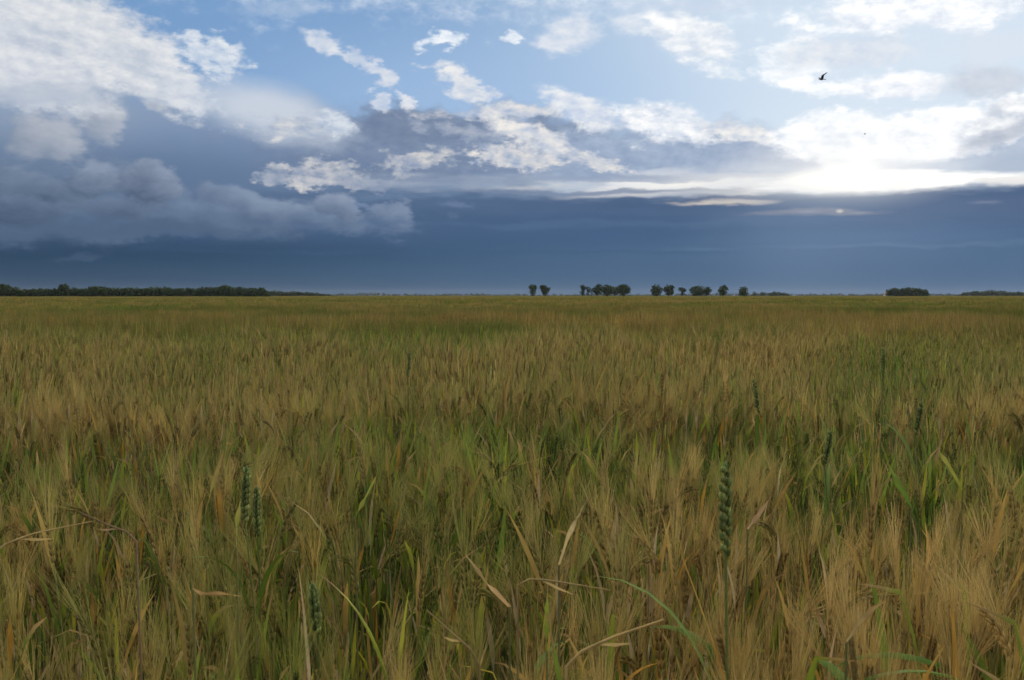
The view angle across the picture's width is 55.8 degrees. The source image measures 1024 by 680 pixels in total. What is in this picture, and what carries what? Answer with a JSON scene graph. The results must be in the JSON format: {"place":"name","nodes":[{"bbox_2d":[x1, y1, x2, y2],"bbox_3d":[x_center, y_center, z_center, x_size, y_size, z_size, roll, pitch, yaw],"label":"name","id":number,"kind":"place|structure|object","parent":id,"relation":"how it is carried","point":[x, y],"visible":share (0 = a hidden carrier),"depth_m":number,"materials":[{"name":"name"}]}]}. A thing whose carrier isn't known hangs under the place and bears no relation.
{"place":"outdoors","nodes":[
{"label":"outdoors","id":0,"kind":"place"},
{"bbox_2d":[0,355,1019,679],"bbox_3d":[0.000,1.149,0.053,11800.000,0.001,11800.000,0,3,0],"label":"ground","id":1,"kind":"structure","parent":0,"point":[502,675],"depth_m":4.74,"materials":[{"name":"soil"}]},
{"bbox_2d":[0,628,10,679],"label":"barley plant","id":2,"kind":"object","parent":1,"relation":"on","point":[4,675],"visible":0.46,"depth_m":1.25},
{"bbox_2d":[0,283,15,295],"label":"tree","id":3,"kind":"object","parent":1,"relation":"on","point":[6,289],"visible":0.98,"depth_m":557.40,"materials":[{"name":"green plant"}]},
{"bbox_2d":[0,521,92,549],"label":"broken straw","id":4,"kind":"object","parent":1,"relation":"on","point":[22,538],"visible":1,"depth_m":0.98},
{"bbox_2d":[57,283,70,295],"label":"tree","id":5,"kind":"object","parent":1,"relation":"on","point":[64,288],"visible":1,"depth_m":572.25,"materials":[{"name":"green plant"}]},
{"bbox_2d":[84,286,104,296],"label":"tree","id":6,"kind":"object","parent":1,"relation":"on","point":[93,291],"visible":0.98,"depth_m":577.44,"materials":[{"name":"green plant"}]},
{"bbox_2d":[62,626,139,679],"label":"barley plant","id":7,"kind":"object","parent":1,"relation":"on","point":[120,678],"visible":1,"depth_m":1.15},
{"bbox_2d":[78,512,142,679],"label":"broken straw","id":8,"kind":"object","parent":1,"relation":"on","point":[138,596],"visible":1,"depth_m":1.07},
{"bbox_2d":[96,650,139,679],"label":"barley plant","id":9,"kind":"object","parent":1,"relation":"on","point":[121,670],"visible":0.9,"depth_m":1.15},
{"bbox_2d":[0,286,271,296],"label":"wood","id":10,"kind":"object","parent":1,"relation":"on","point":[187,291],"visible":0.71,"depth_m":598.93,"materials":[{"name":"green plant"}]},
{"bbox_2d":[146,629,191,679],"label":"barley plant","id":11,"kind":"object","parent":1,"relation":"on","point":[154,665],"visible":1,"depth_m":1.11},
{"bbox_2d":[161,614,202,679],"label":"barley plant","id":12,"kind":"object","parent":1,"relation":"on","point":[197,661],"visible":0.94,"depth_m":1.17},
{"bbox_2d":[204,453,222,657],"bbox_3d":[-0.481,0.626,1.638,0.030,0.900,0.134,0,3,0],"label":"yellow blade","id":13,"kind":"object","parent":1,"relation":"on","point":[214,479],"visible":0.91,"depth_m":1.56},
{"bbox_2d":[192,588,237,679],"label":"withered blade","id":14,"kind":"object","parent":1,"relation":"on","point":[200,593],"visible":1,"depth_m":0.87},
{"bbox_2d":[218,285,232,295],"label":"tree","id":15,"kind":"object","parent":1,"relation":"on","point":[227,290],"visible":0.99,"depth_m":604.17,"materials":[{"name":"green plant"}]},
{"bbox_2d":[190,459,261,679],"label":"wheat plant","id":16,"kind":"object","parent":1,"relation":"on","point":[245,494],"visible":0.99,"depth_m":1.46,"materials":[{"name":"plant"}]},
{"bbox_2d":[200,603,271,679],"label":"barley plant","id":17,"kind":"object","parent":1,"relation":"on","point":[236,663],"visible":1,"depth_m":1.04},
{"bbox_2d":[235,498,240,675],"bbox_3d":[-0.329,0.643,1.286,0.014,0.898,0.137,0,3,9],"label":"yellow blade","id":18,"kind":"object","parent":1,"relation":"on","point":[237,517],"visible":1,"depth_m":1.21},
{"bbox_2d":[230,605,256,679],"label":"barley plant","id":19,"kind":"object","parent":1,"relation":"on","point":[240,677],"visible":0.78,"depth_m":1.15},
{"bbox_2d":[199,481,296,679],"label":"wheat plant","id":20,"kind":"object","parent":1,"relation":"on","point":[256,509],"visible":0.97,"depth_m":1.54,"materials":[{"name":"plant"}]},
{"bbox_2d":[224,580,272,679],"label":"barley plant","id":21,"kind":"object","parent":1,"relation":"on","point":[250,671],"visible":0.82,"depth_m":1.27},
{"bbox_2d":[253,287,267,295],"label":"tree","id":22,"kind":"object","parent":1,"relation":"on","point":[259,291],"visible":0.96,"depth_m":609.30,"materials":[{"name":"green plant"}]},
{"bbox_2d":[258,601,321,679],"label":"barley plant","id":23,"kind":"object","parent":1,"relation":"on","point":[296,675],"visible":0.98,"depth_m":1.09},
{"bbox_2d":[266,290,332,295],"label":"wood","id":24,"kind":"object","parent":1,"relation":"on","point":[281,293],"visible":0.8,"depth_m":1268.07,"materials":[{"name":"green plant"}]},
{"bbox_2d":[304,570,321,679],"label":"wheat plant","id":25,"kind":"object","parent":1,"relation":"on","point":[314,593],"visible":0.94,"depth_m":1.19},
{"bbox_2d":[298,564,337,679],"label":"barley plant","id":26,"kind":"object","parent":1,"relation":"on","point":[314,646],"visible":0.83,"depth_m":1.22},
{"bbox_2d":[316,638,359,679],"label":"barley plant","id":27,"kind":"object","parent":1,"relation":"on","point":[346,670],"visible":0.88,"depth_m":1.28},
{"bbox_2d":[311,617,364,679],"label":"barley plant","id":28,"kind":"object","parent":1,"relation":"on","point":[335,662],"visible":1,"depth_m":0.98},
{"bbox_2d":[354,475,376,679],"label":"yellow blade","id":29,"kind":"object","parent":1,"relation":"on","point":[362,503],"visible":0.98,"depth_m":1.42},
{"bbox_2d":[320,575,414,679],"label":"barley plant","id":30,"kind":"object","parent":1,"relation":"on","point":[402,639],"visible":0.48,"depth_m":1.31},
{"bbox_2d":[383,353,411,479],"bbox_3d":[-0.443,0.509,3.782,0.140,0.937,0.119,0,3,0],"label":"wheat plant","id":31,"kind":"object","parent":1,"relation":"on","point":[408,364],"visible":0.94,"depth_m":3.79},
{"bbox_2d":[382,645,413,679],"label":"barley plant","id":32,"kind":"object","parent":1,"relation":"on","point":[401,676],"visible":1,"depth_m":1.09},
{"bbox_2d":[370,625,432,679],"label":"barley plant","id":33,"kind":"object","parent":1,"relation":"on","point":[406,664],"visible":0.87,"depth_m":1.23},
{"bbox_2d":[388,630,461,679],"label":"barley plant","id":34,"kind":"object","parent":1,"relation":"on","point":[417,662],"visible":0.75,"depth_m":1.24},
{"bbox_2d":[411,622,473,679],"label":"barley plant","id":35,"kind":"object","parent":1,"relation":"on","point":[440,678],"visible":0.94,"depth_m":1.18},
{"bbox_2d":[426,610,480,679],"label":"broken straw","id":36,"kind":"object","parent":1,"relation":"on","point":[466,645],"visible":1,"depth_m":0.81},
{"bbox_2d":[450,599,497,679],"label":"barley plant","id":37,"kind":"object","parent":1,"relation":"on","point":[474,670],"visible":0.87,"depth_m":1.13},
{"bbox_2d":[464,553,510,679],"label":"withered blade","id":38,"kind":"object","parent":1,"relation":"on","point":[495,591],"visible":1,"depth_m":0.94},
{"bbox_2d":[464,607,519,679],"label":"barley plant","id":39,"kind":"object","parent":1,"relation":"on","point":[488,662],"visible":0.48,"depth_m":1.26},
{"bbox_2d":[0,296,1023,679],"bbox_3d":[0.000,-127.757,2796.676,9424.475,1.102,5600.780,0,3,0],"label":"barley crop","id":40,"kind":"object","parent":1,"relation":"on","point":[516,358],"visible":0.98,"depth_m":2.84,"materials":[{"name":"plant"}]},
{"bbox_2d":[457,597,576,679],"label":"barley plant","id":41,"kind":"object","parent":1,"relation":"on","point":[550,672],"visible":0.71,"depth_m":1.18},
{"bbox_2d":[500,630,550,679],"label":"barley plant","id":42,"kind":"object","parent":1,"relation":"on","point":[544,677],"visible":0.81,"depth_m":1.01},
{"bbox_2d":[528,284,536,295],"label":"tree","id":43,"kind":"object","parent":1,"relation":"on","point":[532,287],"visible":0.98,"depth_m":787.69,"materials":[{"name":"green plant"}]},
{"bbox_2d":[497,572,568,679],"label":"barley plant","id":44,"kind":"object","parent":1,"relation":"on","point":[528,654],"visible":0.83,"depth_m":1.21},
{"bbox_2d":[492,644,589,679],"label":"barley plant","id":45,"kind":"object","parent":1,"relation":"on","point":[513,670],"visible":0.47,"depth_m":1.31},
{"bbox_2d":[540,285,549,294],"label":"tree","id":46,"kind":"object","parent":1,"relation":"on","point":[544,290],"visible":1,"depth_m":787.73,"materials":[{"name":"green plant"}]},
{"bbox_2d":[543,592,548,679],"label":"yellow blade","id":47,"kind":"object","parent":1,"relation":"on","point":[546,626],"visible":1,"depth_m":0.87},
{"bbox_2d":[539,643,579,679],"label":"barley plant","id":48,"kind":"object","parent":1,"relation":"on","point":[552,667],"visible":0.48,"depth_m":1.23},
{"bbox_2d":[517,578,610,679],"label":"broken straw","id":49,"kind":"object","parent":1,"relation":"on","point":[547,581],"visible":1,"depth_m":0.93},
{"bbox_2d":[559,644,582,679],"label":"barley plant","id":50,"kind":"object","parent":1,"relation":"on","point":[574,666],"visible":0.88,"depth_m":1.01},
{"bbox_2d":[558,497,587,667],"bbox_3d":[0.070,0.652,1.199,0.017,0.887,0.184,1,3,13],"label":"withered blade","id":51,"kind":"object","parent":1,"relation":"on","point":[570,530],"visible":1,"depth_m":1.10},
{"bbox_2d":[548,620,612,679],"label":"barley plant","id":52,"kind":"object","parent":1,"relation":"on","point":[557,671],"visible":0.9,"depth_m":1.02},
{"bbox_2d":[574,643,602,679],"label":"barley plant","id":53,"kind":"object","parent":1,"relation":"on","point":[591,668],"visible":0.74,"depth_m":1.10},
{"bbox_2d":[560,563,622,679],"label":"barley plant","id":54,"kind":"object","parent":1,"relation":"on","point":[593,635],"visible":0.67,"depth_m":1.23,"materials":[{"name":"plant"}]},
{"bbox_2d":[581,636,614,679],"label":"barley plant","id":55,"kind":"object","parent":1,"relation":"on","point":[611,673],"visible":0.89,"depth_m":1.07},
{"bbox_2d":[592,284,603,295],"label":"tree","id":56,"kind":"object","parent":1,"relation":"on","point":[598,288],"visible":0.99,"depth_m":784.59,"materials":[{"name":"green plant"}]},
{"bbox_2d":[576,626,624,679],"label":"barley plant","id":57,"kind":"object","parent":1,"relation":"on","point":[596,663],"visible":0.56,"depth_m":1.19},
{"bbox_2d":[602,284,613,295],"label":"tree","id":58,"kind":"object","parent":1,"relation":"on","point":[607,290],"visible":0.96,"depth_m":790.28,"materials":[{"name":"green plant"}]},
{"bbox_2d":[565,619,663,679],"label":"broken straw","id":59,"kind":"object","parent":1,"relation":"on","point":[579,653],"visible":1,"depth_m":0.77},
{"bbox_2d":[575,630,661,679],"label":"barley plant","id":60,"kind":"object","parent":1,"relation":"on","point":[602,663],"visible":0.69,"depth_m":1.16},
{"bbox_2d":[616,284,630,295],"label":"tree","id":61,"kind":"object","parent":1,"relation":"on","point":[622,290],"visible":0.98,"depth_m":781.82,"materials":[{"name":"green plant"}]},
{"bbox_2d":[605,568,658,679],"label":"barley plant","id":62,"kind":"object","parent":1,"relation":"on","point":[617,640],"visible":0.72,"depth_m":1.25,"materials":[{"name":"plant"}]},
{"bbox_2d":[614,638,654,679],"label":"barley plant","id":63,"kind":"object","parent":1,"relation":"on","point":[620,669],"visible":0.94,"depth_m":1.25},
{"bbox_2d":[650,284,662,295],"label":"tree","id":64,"kind":"object","parent":1,"relation":"on","point":[657,290],"visible":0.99,"depth_m":778.71,"materials":[{"name":"green plant"}]},
{"bbox_2d":[329,292,995,295],"bbox_3d":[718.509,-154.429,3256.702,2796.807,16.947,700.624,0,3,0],"label":"treeline","id":65,"kind":"object","parent":1,"relation":"on","point":[483,294],"visible":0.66,"depth_m":3554.16,"materials":[{"name":"green plant"}]},
{"bbox_2d":[599,452,733,679],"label":"wheat plant","id":66,"kind":"object","parent":1,"relation":"on","point":[724,508],"visible":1,"depth_m":1.01,"materials":[{"name":"plant"}]},
{"bbox_2d":[663,284,674,295],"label":"tree","id":67,"kind":"object","parent":1,"relation":"on","point":[669,290],"visible":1,"depth_m":777.29,"materials":[{"name":"green plant"}]},
{"bbox_2d":[655,652,695,679],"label":"barley plant","id":68,"kind":"object","parent":1,"relation":"on","point":[676,672],"visible":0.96,"depth_m":1.19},
{"bbox_2d":[689,286,699,295],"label":"tree","id":69,"kind":"object","parent":1,"relation":"on","point":[693,290],"visible":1,"depth_m":774.21,"materials":[{"name":"green plant"}]},
{"bbox_2d":[647,543,751,676],"bbox_3d":[0.228,0.678,1.261,0.198,0.828,0.158,2,2,31],"label":"barley plant","id":70,"kind":"object","parent":1,"relation":"on","point":[709,647],"visible":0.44,"depth_m":1.28,"materials":[{"name":"plant"}]},
{"bbox_2d":[680,610,721,679],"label":"barley plant","id":71,"kind":"object","parent":1,"relation":"on","point":[691,670],"visible":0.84,"depth_m":1.26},
{"bbox_2d":[678,547,745,679],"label":"barley plant","id":72,"kind":"object","parent":1,"relation":"on","point":[721,637],"visible":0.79,"depth_m":1.18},
{"bbox_2d":[669,588,754,679],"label":"barley plant","id":73,"kind":"object","parent":1,"relation":"on","point":[704,650],"visible":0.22,"depth_m":1.33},
{"bbox_2d":[696,643,743,679],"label":"barley plant","id":74,"kind":"object","parent":1,"relation":"on","point":[716,669],"visible":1,"depth_m":1.01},
{"bbox_2d":[701,614,744,679],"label":"barley plant","id":75,"kind":"object","parent":1,"relation":"on","point":[718,650],"visible":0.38,"depth_m":1.24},
{"bbox_2d":[718,285,728,295],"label":"tree","id":76,"kind":"object","parent":1,"relation":"on","point":[722,291],"visible":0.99,"depth_m":770.47,"materials":[{"name":"green plant"}]},
{"bbox_2d":[706,618,760,679],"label":"barley plant","id":77,"kind":"object","parent":1,"relation":"on","point":[749,649],"visible":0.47,"depth_m":1.26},
{"bbox_2d":[728,603,754,679],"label":"barley plant","id":78,"kind":"object","parent":1,"relation":"on","point":[740,650],"visible":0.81,"depth_m":1.21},
{"bbox_2d":[738,286,748,295],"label":"tree","id":79,"kind":"object","parent":1,"relation":"on","point":[743,291],"visible":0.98,"depth_m":765.88,"materials":[{"name":"green plant"}]},
{"bbox_2d":[725,651,762,679],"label":"barley plant","id":80,"kind":"object","parent":1,"relation":"on","point":[745,669],"visible":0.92,"depth_m":1.06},
{"bbox_2d":[713,614,776,679],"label":"barley plant","id":81,"kind":"object","parent":1,"relation":"on","point":[742,658],"visible":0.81,"depth_m":1.19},
{"bbox_2d":[750,377,759,477],"bbox_3d":[0.696,0.563,2.818,0.099,0.917,0.162,-1,3,-25],"label":"wheat plant","id":82,"kind":"object","parent":1,"relation":"on","point":[757,406],"visible":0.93,"depth_m":2.82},
{"bbox_2d":[734,642,780,679],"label":"barley plant","id":83,"kind":"object","parent":1,"relation":"on","point":[766,671],"visible":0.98,"depth_m":0.98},
{"bbox_2d":[744,494,772,677],"bbox_3d":[0.311,0.639,1.296,0.032,0.905,0.140,0,3,0],"label":"withered blade","id":84,"kind":"object","parent":1,"relation":"on","point":[757,515],"visible":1,"depth_m":1.22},
{"bbox_2d":[730,626,787,679],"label":"barley plant","id":85,"kind":"object","parent":1,"relation":"on","point":[759,663],"visible":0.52,"depth_m":1.29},
{"bbox_2d":[745,637,783,679],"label":"barley plant","id":86,"kind":"object","parent":1,"relation":"on","point":[768,664],"visible":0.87,"depth_m":1.18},
{"bbox_2d":[739,616,816,679],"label":"barley plant","id":87,"kind":"object","parent":1,"relation":"on","point":[776,658],"visible":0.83,"depth_m":1.25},
{"bbox_2d":[767,291,789,295],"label":"wood","id":88,"kind":"object","parent":1,"relation":"on","point":[773,293],"visible":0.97,"depth_m":1637.46,"materials":[{"name":"green plant"}]},
{"bbox_2d":[776,600,859,679],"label":"barley plant","id":89,"kind":"object","parent":1,"relation":"on","point":[810,675],"visible":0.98,"depth_m":1.04,"materials":[{"name":"plant"}]},
{"bbox_2d":[823,428,839,614],"bbox_3d":[0.729,0.621,2.163,0.072,0.861,0.227,0,3,-10],"label":"wheat plant","id":90,"kind":"object","parent":1,"relation":"on","point":[828,444],"visible":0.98,"depth_m":2.16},
{"bbox_2d":[814,599,863,679],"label":"barley plant","id":91,"kind":"object","parent":1,"relation":"on","point":[836,664],"visible":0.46,"depth_m":1.18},
{"bbox_2d":[809,580,890,679],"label":"barley plant","id":92,"kind":"object","parent":1,"relation":"on","point":[835,670],"visible":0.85,"depth_m":1.07,"materials":[{"name":"plant"}]},
{"bbox_2d":[845,348,885,501],"bbox_3d":[1.125,0.514,3.050,0.103,0.993,0.140,-2,3,-30],"label":"wheat plant","id":93,"kind":"object","parent":1,"relation":"on","point":[883,361],"visible":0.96,"depth_m":3.04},
{"bbox_2d":[844,597,890,679],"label":"withered blade","id":94,"kind":"object","parent":1,"relation":"on","point":[864,617],"visible":1,"depth_m":0.82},
{"bbox_2d":[821,537,959,679],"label":"barley plant","id":95,"kind":"object","parent":1,"relation":"on","point":[853,651],"visible":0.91,"depth_m":1.06,"materials":[{"name":"plant"}]},
{"bbox_2d":[867,624,913,679],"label":"barley plant","id":96,"kind":"object","parent":1,"relation":"on","point":[883,673],"visible":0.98,"depth_m":1.03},
{"bbox_2d":[878,606,910,679],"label":"barley plant","id":97,"kind":"object","parent":1,"relation":"on","point":[899,667],"visible":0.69,"depth_m":1.16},
{"bbox_2d":[864,545,928,679],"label":"barley plant","id":98,"kind":"object","parent":1,"relation":"on","point":[905,638],"visible":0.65,"depth_m":1.18,"materials":[{"name":"plant"}]},
{"bbox_2d":[886,460,911,673],"bbox_3d":[0.597,0.628,1.528,0.038,0.905,0.135,1,3,16],"label":"yellow blade","id":99,"kind":"object","parent":1,"relation":"on","point":[898,483],"visible":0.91,"depth_m":1.45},
{"bbox_2d":[858,643,943,679],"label":"barley plant","id":100,"kind":"object","parent":1,"relation":"on","point":[926,675],"visible":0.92,"depth_m":1.03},
{"bbox_2d":[837,535,974,679],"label":"barley plant","id":101,"kind":"object","parent":1,"relation":"on","point":[923,660],"visible":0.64,"depth_m":1.12,"materials":[{"name":"plant"}]},
{"bbox_2d":[884,287,928,295],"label":"wood","id":102,"kind":"object","parent":1,"relation":"on","point":[909,291],"visible":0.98,"depth_m":906.93,"materials":[{"name":"green plant"}]},
{"bbox_2d":[856,566,960,679],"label":"barley plant","id":103,"kind":"object","parent":1,"relation":"on","point":[931,644],"visible":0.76,"depth_m":1.15,"materials":[{"name":"plant"}]},
{"bbox_2d":[880,401,942,573],"bbox_3d":[1.063,0.594,2.523,0.055,0.882,0.256,-1,3,-20],"label":"wheat plant","id":104,"kind":"object","parent":1,"relation":"on","point":[920,410],"visible":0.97,"depth_m":2.51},
{"bbox_2d":[892,645,937,679],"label":"barley plant","id":105,"kind":"object","parent":1,"relation":"on","point":[916,668],"visible":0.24,"depth_m":1.19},
{"bbox_2d":[905,649,932,679],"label":"barley plant","id":106,"kind":"object","parent":1,"relation":"on","point":[919,677],"visible":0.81,"depth_m":1.08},
{"bbox_2d":[912,624,982,679],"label":"barley plant","id":107,"kind":"object","parent":1,"relation":"on","point":[956,662],"visible":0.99,"depth_m":0.98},
{"bbox_2d":[935,446,962,602],"bbox_3d":[0.723,0.620,1.614,0.044,0.914,0.131,1,3,27],"label":"yellow blade","id":108,"kind":"object","parent":1,"relation":"on","point":[945,460],"visible":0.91,"depth_m":1.54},
{"bbox_2d":[923,565,979,679],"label":"barley plant","id":109,"kind":"object","parent":1,"relation":"on","point":[954,651],"visible":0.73,"depth_m":1.11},
{"bbox_2d":[920,558,994,679],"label":"barley plant","id":110,"kind":"object","parent":1,"relation":"on","point":[973,630],"visible":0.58,"depth_m":1.23,"materials":[{"name":"plant"}]},
{"bbox_2d":[933,588,991,679],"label":"barley plant","id":111,"kind":"object","parent":1,"relation":"on","point":[943,659],"visible":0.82,"depth_m":1.11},
{"bbox_2d":[948,602,1023,679],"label":"barley plant","id":112,"kind":"object","parent":1,"relation":"on","point":[981,663],"visible":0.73,"depth_m":1.19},
{"bbox_2d":[968,661,1011,679],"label":"barley plant","id":113,"kind":"object","parent":1,"relation":"on","point":[990,675],"visible":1,"depth_m":0.90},
{"bbox_2d":[958,290,1023,295],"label":"wood","id":114,"kind":"object","parent":1,"relation":"on","point":[990,293],"visible":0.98,"depth_m":1700.09,"materials":[{"name":"green plant"}]},
{"bbox_2d":[965,602,1023,679],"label":"barley plant","id":115,"kind":"object","parent":1,"relation":"on","point":[1012,622],"visible":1,"depth_m":1.12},
{"bbox_2d":[988,625,1023,679],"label":"barley plant","id":116,"kind":"object","parent":1,"relation":"on","point":[1009,667],"visible":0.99,"depth_m":1.02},
{"bbox_2d":[0,0,1023,295],"label":"sky","id":117,"kind":"structure","parent":0,"point":[332,147],"materials":[{"name":"blue"}]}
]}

